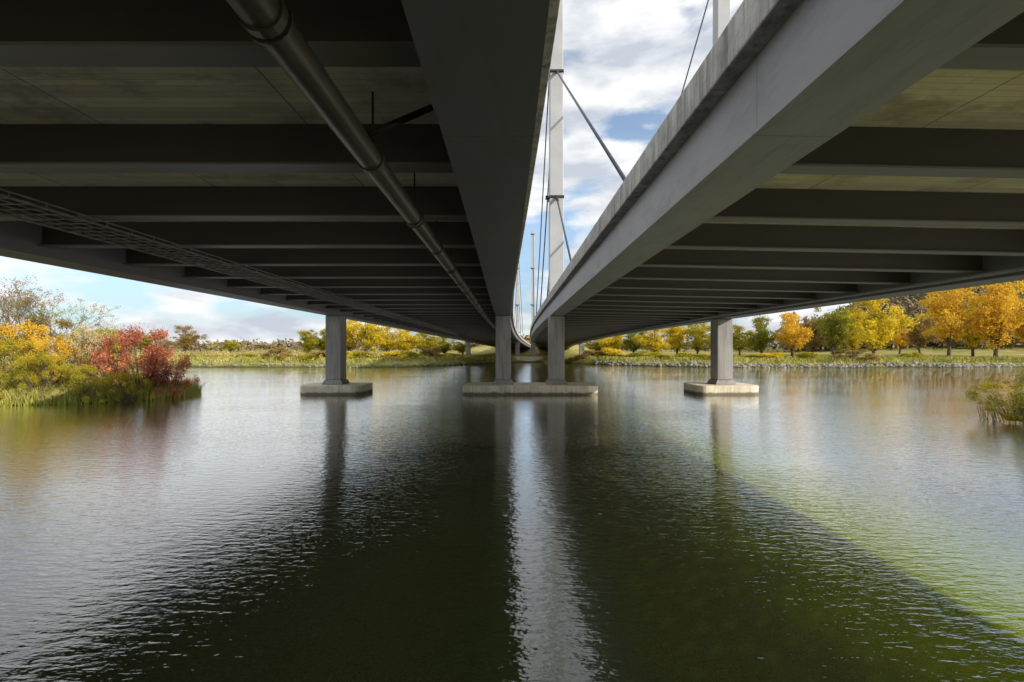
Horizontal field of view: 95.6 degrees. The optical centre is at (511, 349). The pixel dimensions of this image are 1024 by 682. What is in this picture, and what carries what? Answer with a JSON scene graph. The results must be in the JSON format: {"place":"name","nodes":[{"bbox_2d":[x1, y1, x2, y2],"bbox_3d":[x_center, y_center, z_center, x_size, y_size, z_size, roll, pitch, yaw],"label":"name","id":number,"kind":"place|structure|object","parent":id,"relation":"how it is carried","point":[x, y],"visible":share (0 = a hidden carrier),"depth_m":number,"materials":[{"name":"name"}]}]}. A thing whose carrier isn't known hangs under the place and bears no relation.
{"place":"outdoors","nodes":[
{"label":"outdoors","id":0,"kind":"place"},
{"bbox_2d":[0,365,213,406],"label":"grass","id":1,"kind":"structure","parent":0,"point":[19,397],"depth_m":22.54,"materials":[{"name":"green plant"}]},
{"bbox_2d":[0,0,851,345],"label":"sky","id":2,"kind":"structure","parent":0,"point":[626,63],"materials":[{"name":"white"}]},
{"bbox_2d":[0,339,1023,681],"bbox_3d":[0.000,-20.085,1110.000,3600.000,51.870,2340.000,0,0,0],"label":"ground","id":3,"kind":"structure","parent":0,"point":[498,597],"depth_m":8.47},
{"bbox_2d":[0,324,21,368],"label":"green bush","id":4,"kind":"object","parent":3,"relation":"on","point":[5,355],"visible":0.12,"depth_m":24.27,"materials":[{"name":"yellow plant"}]},
{"bbox_2d":[0,337,43,390],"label":"green bush","id":5,"kind":"object","parent":3,"relation":"on","point":[6,348],"visible":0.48,"depth_m":23.08,"materials":[{"name":"yellow plant"}]},
{"bbox_2d":[0,283,48,326],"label":"bare tree","id":6,"kind":"object","parent":3,"relation":"on","point":[2,318],"visible":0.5,"depth_m":26.30,"materials":[{"name":"grey plant"}]},
{"bbox_2d":[0,273,59,351],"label":"bare tree","id":7,"kind":"object","parent":3,"relation":"on","point":[31,299],"visible":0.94,"depth_m":25.26,"materials":[{"name":"grey plant"}]},
{"bbox_2d":[0,319,65,375],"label":"autumn bush","id":8,"kind":"object","parent":3,"relation":"on","point":[10,332],"visible":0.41,"depth_m":24.16,"materials":[{"name":"yellow plant"}]},
{"bbox_2d":[15,324,56,345],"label":"autumn tree","id":9,"kind":"object","parent":3,"relation":"on","point":[23,334],"visible":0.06,"depth_m":110.29,"materials":[{"name":"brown plant"}]},
{"bbox_2d":[0,351,72,400],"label":"green bush","id":10,"kind":"object","parent":3,"relation":"on","point":[43,359],"visible":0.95,"depth_m":21.98,"materials":[{"name":"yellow plant"}]},
{"bbox_2d":[19,312,77,366],"bbox_3d":[-27.861,-0.071,27.958,3.190,4.407,3.486,0,0,0],"label":"autumn bush","id":11,"kind":"object","parent":3,"relation":"on","point":[61,322],"visible":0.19,"depth_m":28.23,"materials":[{"name":"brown plant"}]},
{"bbox_2d":[19,334,92,387],"bbox_3d":[-22.954,0.656,23.333,2.713,3.292,2.536,0,0,0],"label":"autumn bush","id":12,"kind":"object","parent":3,"relation":"on","point":[61,344],"visible":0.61,"depth_m":22.99,"materials":[{"name":"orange plant"}]},
{"bbox_2d":[0,289,120,364],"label":"bare tree","id":13,"kind":"object","parent":3,"relation":"on","point":[29,313],"visible":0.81,"depth_m":27.11,"materials":[{"name":"brown plant"}]},
{"bbox_2d":[9,288,113,363],"bbox_3d":[-27.195,-0.813,28.044,2.643,5.392,4.907,0,0,27],"label":"bare tree","id":14,"kind":"object","parent":3,"relation":"on","point":[44,319],"visible":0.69,"depth_m":27.55,"materials":[{"name":"brown plant"}]},
{"bbox_2d":[43,321,104,383],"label":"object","id":15,"kind":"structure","parent":3,"relation":"on","point":[87,333],"depth_m":24.02,"materials":[{"name":"plant"}]},
{"bbox_2d":[52,362,120,403],"bbox_3d":[-20.631,1.639,22.491,2.789,2.080,2.289,0,0,0],"label":"green bush","id":16,"kind":"object","parent":3,"relation":"on","point":[73,375],"visible":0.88,"depth_m":22.22,"materials":[{"name":"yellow plant"}]},
{"bbox_2d":[59,322,135,373],"bbox_3d":[-24.526,0.266,27.383,3.850,3.817,3.458,0,0,-39],"label":"green bush","id":17,"kind":"object","parent":3,"relation":"on","point":[112,333],"visible":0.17,"depth_m":27.34,"materials":[{"name":"yellow plant"}]},
{"bbox_2d":[75,333,134,384],"bbox_3d":[-21.739,0.646,24.985,2.787,3.196,2.727,0,0,0],"label":"autumn bush","id":18,"kind":"object","parent":3,"relation":"on","point":[108,345],"visible":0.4,"depth_m":25.07,"materials":[{"name":"red plant"}]},
{"bbox_2d":[96,370,153,402],"bbox_3d":[-19.016,1.869,22.873,2.001,1.698,2.328,0,0,0],"label":"green bush","id":19,"kind":"object","parent":3,"relation":"on","point":[119,378],"visible":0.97,"depth_m":22.71,"materials":[{"name":"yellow plant"}]},
{"bbox_2d":[84,322,194,393],"bbox_3d":[-19.490,0.623,24.384,4.322,4.036,4.556,0,0,0],"label":"autumn bush","id":20,"kind":"object","parent":3,"relation":"on","point":[150,351],"visible":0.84,"depth_m":23.90,"materials":[{"name":"red plant"}]},
{"bbox_2d":[128,334,156,349],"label":"autumn tree","id":21,"kind":"object","parent":3,"relation":"on","point":[145,342],"visible":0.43,"depth_m":119.33,"materials":[{"name":"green plant"}]},
{"bbox_2d":[142,355,200,398],"bbox_3d":[-18.290,1.395,24.802,2.367,2.662,2.591,0,0,0],"label":"autumn bush","id":22,"kind":"object","parent":3,"relation":"on","point":[181,367],"visible":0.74,"depth_m":24.51,"materials":[{"name":"red plant"}]},
{"bbox_2d":[165,325,209,351],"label":"autumn tree","id":23,"kind":"object","parent":3,"relation":"on","point":[186,341],"visible":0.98,"depth_m":119.34,"materials":[{"name":"brown plant"}]},
{"bbox_2d":[213,339,243,352],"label":"autumn tree","id":24,"kind":"object","parent":3,"relation":"on","point":[230,346],"visible":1,"depth_m":139.38,"materials":[{"name":"yellow plant"}]},
{"bbox_2d":[235,353,260,357],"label":"river shrub","id":25,"kind":"object","parent":3,"relation":"on","point":[248,355],"visible":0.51,"depth_m":72.88,"materials":[{"name":"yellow plant"}]},
{"bbox_2d":[5,361,494,367],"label":"riprap","id":26,"kind":"object","parent":3,"relation":"on","point":[315,365],"visible":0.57,"depth_m":67.59,"materials":[{"name":"grey stone"}]},
{"bbox_2d":[261,347,292,359],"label":"river shrub","id":27,"kind":"object","parent":3,"relation":"on","point":[280,350],"visible":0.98,"depth_m":69.22,"materials":[{"name":"brown plant"}]},
{"bbox_2d":[298,354,317,359],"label":"river shrub","id":28,"kind":"object","parent":3,"relation":"on","point":[307,356],"visible":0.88,"depth_m":69.62,"materials":[{"name":"yellow plant"}]},
{"bbox_2d":[296,329,321,353],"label":"autumn tree","id":29,"kind":"object","parent":3,"relation":"on","point":[308,344],"visible":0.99,"depth_m":87.52,"materials":[{"name":"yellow plant"}]},
{"bbox_2d":[310,350,324,358],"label":"river shrub","id":30,"kind":"object","parent":3,"relation":"on","point":[318,353],"visible":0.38,"depth_m":70.57,"materials":[{"name":"brown plant"}]},
{"bbox_2d":[313,329,324,350],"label":"autumn tree","id":31,"kind":"object","parent":3,"relation":"on","point":[322,343],"visible":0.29,"depth_m":89.03,"materials":[{"name":"green plant"}]},
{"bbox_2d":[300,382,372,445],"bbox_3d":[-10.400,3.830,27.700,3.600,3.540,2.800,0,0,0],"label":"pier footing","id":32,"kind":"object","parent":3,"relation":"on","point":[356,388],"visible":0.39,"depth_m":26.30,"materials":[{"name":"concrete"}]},
{"bbox_2d":[346,351,359,357],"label":"river shrub","id":33,"kind":"object","parent":3,"relation":"on","point":[349,355],"visible":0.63,"depth_m":70.45,"materials":[{"name":"yellow plant"}]},
{"bbox_2d":[346,320,364,351],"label":"autumn tree","id":34,"kind":"object","parent":3,"relation":"on","point":[351,343],"visible":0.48,"depth_m":85.03,"materials":[{"name":"yellow plant"}]},
{"bbox_2d":[347,350,376,358],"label":"river shrub","id":35,"kind":"object","parent":3,"relation":"on","point":[362,353],"visible":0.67,"depth_m":70.91,"materials":[{"name":"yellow plant"}]},
{"bbox_2d":[346,320,386,351],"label":"autumn tree","id":36,"kind":"object","parent":3,"relation":"on","point":[370,332],"visible":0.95,"depth_m":83.35,"materials":[{"name":"yellow plant"}]},
{"bbox_2d":[375,325,401,350],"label":"autumn tree","id":37,"kind":"object","parent":3,"relation":"on","point":[390,338],"visible":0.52,"depth_m":87.82,"materials":[{"name":"yellow plant"}]},
{"bbox_2d":[373,351,408,359],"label":"river shrub","id":38,"kind":"object","parent":3,"relation":"on","point":[389,353],"visible":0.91,"depth_m":71.19,"materials":[{"name":"yellow plant"}]},
{"bbox_2d":[379,330,426,350],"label":"autumn tree","id":39,"kind":"object","parent":3,"relation":"on","point":[406,344],"visible":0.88,"depth_m":88.79,"materials":[{"name":"yellow plant"}]},
{"bbox_2d":[393,350,426,358],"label":"river shrub","id":40,"kind":"object","parent":3,"relation":"on","point":[410,353],"visible":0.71,"depth_m":75.20,"materials":[{"name":"green plant"}]},
{"bbox_2d":[409,333,446,355],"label":"autumn tree","id":41,"kind":"object","parent":3,"relation":"on","point":[431,341],"visible":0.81,"depth_m":91.23,"materials":[{"name":"yellow plant"}]},
{"bbox_2d":[420,345,441,357],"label":"river shrub","id":42,"kind":"object","parent":3,"relation":"on","point":[434,351],"visible":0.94,"depth_m":76.97,"materials":[{"name":"brown plant"}]},
{"bbox_2d":[427,336,456,353],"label":"autumn tree","id":43,"kind":"object","parent":3,"relation":"on","point":[445,348],"visible":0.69,"depth_m":93.72,"materials":[{"name":"green plant"}]},
{"bbox_2d":[436,353,464,357],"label":"river shrub","id":44,"kind":"object","parent":3,"relation":"on","point":[444,355],"visible":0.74,"depth_m":82.33,"materials":[{"name":"green plant"}]},
{"bbox_2d":[452,342,473,354],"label":"autumn tree","id":45,"kind":"object","parent":3,"relation":"on","point":[460,348],"visible":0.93,"depth_m":97.49,"materials":[{"name":"green plant"}]},
{"bbox_2d":[5,349,1018,361],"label":"hedge","id":46,"kind":"object","parent":3,"relation":"on","point":[220,354],"visible":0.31,"depth_m":74.01,"materials":[{"name":"green plant"}]},
{"bbox_2d":[1,355,1023,363],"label":"bank grass","id":47,"kind":"structure","parent":3,"relation":"on","point":[684,358],"depth_m":69.58,"materials":[{"name":"green plant"}]},
{"bbox_2d":[3,280,1023,351],"bbox_3d":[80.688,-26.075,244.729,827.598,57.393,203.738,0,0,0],"label":"woodland","id":48,"kind":"object","parent":3,"relation":"on","point":[910,305],"visible":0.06,"depth_m":211.93,"materials":[{"name":"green plant"}]},
{"bbox_2d":[511,356,543,360],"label":"pier footing","id":49,"kind":"object","parent":3,"relation":"on","point":[525,358],"visible":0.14,"depth_m":92.50,"materials":[{"name":"concrete"}]},
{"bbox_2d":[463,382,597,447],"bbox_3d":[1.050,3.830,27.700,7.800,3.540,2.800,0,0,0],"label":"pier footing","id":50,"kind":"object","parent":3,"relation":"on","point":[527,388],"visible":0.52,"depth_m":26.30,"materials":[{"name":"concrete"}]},
{"bbox_2d":[0,0,559,384],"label":"road bridge","id":51,"kind":"structure","parent":50,"relation":"on","point":[201,125],"depth_m":5.65,"materials":[{"name":"paint"}]},
{"bbox_2d":[0,188,494,343],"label":"cable tray","id":52,"kind":"object","parent":51,"relation":"attached to","point":[89,229],"visible":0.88,"depth_m":9.64,"materials":[{"name":"metal"}]},
{"bbox_2d":[226,0,525,347],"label":"drainage pipe","id":53,"kind":"object","parent":51,"relation":"hanging from","point":[270,26],"visible":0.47,"depth_m":3.77,"materials":[{"name":"metal"}]},
{"bbox_2d":[530,0,1023,384],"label":"road bridge","id":54,"kind":"structure","parent":50,"relation":"on","point":[795,151],"depth_m":7.25,"materials":[{"name":"paint"}]},
{"bbox_2d":[569,267,1023,345],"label":"girder","id":55,"kind":"object","parent":54,"relation":"attached to","point":[1012,270],"visible":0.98,"depth_m":15.33,"materials":[{"name":"paint"}]},
{"bbox_2d":[577,349,606,356],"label":"river shrub","id":56,"kind":"object","parent":3,"relation":"on","point":[586,353],"visible":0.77,"depth_m":83.79,"materials":[{"name":"green plant"}]},
{"bbox_2d":[584,339,604,350],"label":"autumn tree","id":57,"kind":"object","parent":3,"relation":"on","point":[594,346],"visible":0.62,"depth_m":99.94,"materials":[{"name":"green plant"}]},
{"bbox_2d":[592,347,625,356],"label":"river shrub","id":58,"kind":"object","parent":3,"relation":"on","point":[612,351],"visible":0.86,"depth_m":82.05,"materials":[{"name":"yellow plant"}]},
{"bbox_2d":[598,335,624,349],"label":"autumn tree","id":59,"kind":"object","parent":3,"relation":"on","point":[610,343],"visible":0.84,"depth_m":92.80,"materials":[{"name":"yellow plant"}]},
{"bbox_2d":[611,354,639,357],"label":"river shrub","id":60,"kind":"object","parent":3,"relation":"on","point":[620,355],"visible":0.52,"depth_m":80.68,"materials":[{"name":"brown plant"}]},
{"bbox_2d":[611,332,646,355],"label":"autumn tree","id":61,"kind":"object","parent":3,"relation":"on","point":[633,346],"visible":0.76,"depth_m":94.57,"materials":[{"name":"green plant"}]},
{"bbox_2d":[625,351,664,357],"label":"river shrub","id":62,"kind":"object","parent":3,"relation":"on","point":[642,353],"visible":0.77,"depth_m":78.91,"materials":[{"name":"yellow plant"}]},
{"bbox_2d":[629,329,681,355],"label":"autumn tree","id":63,"kind":"object","parent":3,"relation":"on","point":[653,342],"visible":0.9,"depth_m":88.13,"materials":[{"name":"yellow plant"}]},
{"bbox_2d":[650,354,674,358],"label":"river shrub","id":64,"kind":"object","parent":3,"relation":"on","point":[665,356],"visible":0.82,"depth_m":73.15,"materials":[{"name":"yellow plant"}]},
{"bbox_2d":[659,326,690,352],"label":"autumn tree","id":65,"kind":"object","parent":3,"relation":"on","point":[677,333],"visible":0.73,"depth_m":90.98,"materials":[{"name":"yellow plant"}]},
{"bbox_2d":[674,352,696,357],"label":"river shrub","id":66,"kind":"object","parent":3,"relation":"on","point":[682,355],"visible":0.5,"depth_m":74.39,"materials":[{"name":"yellow plant"}]},
{"bbox_2d":[671,323,710,353],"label":"autumn tree","id":67,"kind":"object","parent":3,"relation":"on","point":[698,335],"visible":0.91,"depth_m":87.12,"materials":[{"name":"yellow plant"}]},
{"bbox_2d":[686,353,710,358],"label":"river shrub","id":68,"kind":"object","parent":3,"relation":"on","point":[703,355],"visible":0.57,"depth_m":71.82,"materials":[{"name":"yellow plant"}]},
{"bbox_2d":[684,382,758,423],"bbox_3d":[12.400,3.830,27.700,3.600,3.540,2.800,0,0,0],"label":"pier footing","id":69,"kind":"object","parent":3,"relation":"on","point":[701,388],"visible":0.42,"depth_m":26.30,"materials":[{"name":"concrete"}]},
{"bbox_2d":[733,324,755,354],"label":"autumn tree","id":70,"kind":"object","parent":3,"relation":"on","point":[736,329],"visible":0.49,"depth_m":94.71,"materials":[{"name":"green plant"}]},
{"bbox_2d":[741,354,761,357],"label":"river shrub","id":71,"kind":"object","parent":3,"relation":"on","point":[751,355],"visible":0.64,"depth_m":73.42,"materials":[{"name":"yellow plant"}]},
{"bbox_2d":[733,315,780,354],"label":"autumn tree","id":72,"kind":"object","parent":3,"relation":"on","point":[760,338],"visible":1,"depth_m":83.09,"materials":[{"name":"green plant"}]},
{"bbox_2d":[756,352,784,358],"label":"river shrub","id":73,"kind":"object","parent":3,"relation":"on","point":[774,355],"visible":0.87,"depth_m":71.83,"materials":[{"name":"yellow plant"}]},
{"bbox_2d":[770,312,814,356],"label":"autumn tree","id":74,"kind":"object","parent":3,"relation":"on","point":[793,339],"visible":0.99,"depth_m":78.81,"materials":[{"name":"orange plant"}]},
{"bbox_2d":[793,351,819,359],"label":"river shrub","id":75,"kind":"object","parent":3,"relation":"on","point":[808,355],"visible":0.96,"depth_m":69.95,"materials":[{"name":"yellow plant"}]},
{"bbox_2d":[593,360,1023,367],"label":"riprap","id":76,"kind":"object","parent":3,"relation":"on","point":[826,365],"visible":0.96,"depth_m":67.29,"materials":[{"name":"grey stone"}]},
{"bbox_2d":[800,317,827,352],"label":"autumn tree","id":77,"kind":"object","parent":3,"relation":"on","point":[814,343],"visible":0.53,"depth_m":91.43,"materials":[{"name":"brown plant"}]},
{"bbox_2d":[809,305,857,352],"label":"autumn tree","id":78,"kind":"object","parent":3,"relation":"on","point":[835,331],"visible":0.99,"depth_m":81.56,"materials":[{"name":"green plant"}]},
{"bbox_2d":[825,348,881,360],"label":"river shrub","id":79,"kind":"object","parent":3,"relation":"on","point":[847,352],"visible":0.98,"depth_m":67.47,"materials":[{"name":"brown plant"}]},
{"bbox_2d":[839,311,870,350],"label":"autumn tree","id":80,"kind":"object","parent":3,"relation":"on","point":[852,343],"visible":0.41,"depth_m":87.14,"materials":[{"name":"yellow plant"}]},
{"bbox_2d":[848,298,928,356],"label":"autumn tree","id":81,"kind":"object","parent":3,"relation":"on","point":[875,333],"visible":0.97,"depth_m":74.31,"materials":[{"name":"yellow plant"}]},
{"bbox_2d":[885,319,912,353],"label":"autumn tree","id":82,"kind":"object","parent":3,"relation":"on","point":[898,341],"visible":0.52,"depth_m":109.32,"materials":[{"name":"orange plant"}]},
{"bbox_2d":[894,351,924,357],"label":"river shrub","id":83,"kind":"object","parent":3,"relation":"on","point":[912,354],"visible":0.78,"depth_m":73.84,"materials":[{"name":"yellow plant"}]},
{"bbox_2d":[895,316,937,352],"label":"autumn tree","id":84,"kind":"object","parent":3,"relation":"on","point":[917,338],"visible":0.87,"depth_m":99.70,"materials":[{"name":"brown plant"}]},
{"bbox_2d":[928,295,985,355],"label":"autumn tree","id":85,"kind":"object","parent":3,"relation":"on","point":[973,339],"visible":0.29,"depth_m":89.62,"materials":[{"name":"yellow plant"}]},
{"bbox_2d":[916,287,999,356],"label":"autumn tree","id":86,"kind":"object","parent":3,"relation":"on","point":[946,314],"visible":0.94,"depth_m":82.91,"materials":[{"name":"yellow plant"}]},
{"bbox_2d":[953,379,1023,425],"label":"reeds","id":87,"kind":"object","parent":3,"relation":"on","point":[985,417],"visible":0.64,"depth_m":16.70,"materials":[{"name":"green plant"}]},
{"bbox_2d":[956,280,1023,356],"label":"autumn tree","id":88,"kind":"object","parent":3,"relation":"on","point":[994,327],"visible":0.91,"depth_m":80.52,"materials":[{"name":"yellow plant"}]},
{"bbox_2d":[963,381,1023,420],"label":"bank bush","id":89,"kind":"object","parent":3,"relation":"on","point":[988,385],"visible":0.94,"depth_m":16.45,"materials":[{"name":"green plant"}]},
{"bbox_2d":[995,371,1023,412],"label":"bank bush","id":90,"kind":"object","parent":3,"relation":"on","point":[1020,390],"visible":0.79,"depth_m":15.88,"materials":[{"name":"green plant"}]},
{"bbox_2d":[1005,288,1023,343],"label":"autumn tree","id":91,"kind":"object","parent":3,"relation":"on","point":[1018,332],"visible":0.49,"depth_m":84.91,"materials":[{"name":"orange plant"}]},
{"bbox_2d":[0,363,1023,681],"bbox_3d":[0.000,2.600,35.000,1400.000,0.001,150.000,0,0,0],"label":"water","id":92,"kind":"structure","parent":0,"point":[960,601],"depth_m":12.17,"materials":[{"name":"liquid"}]}
]}

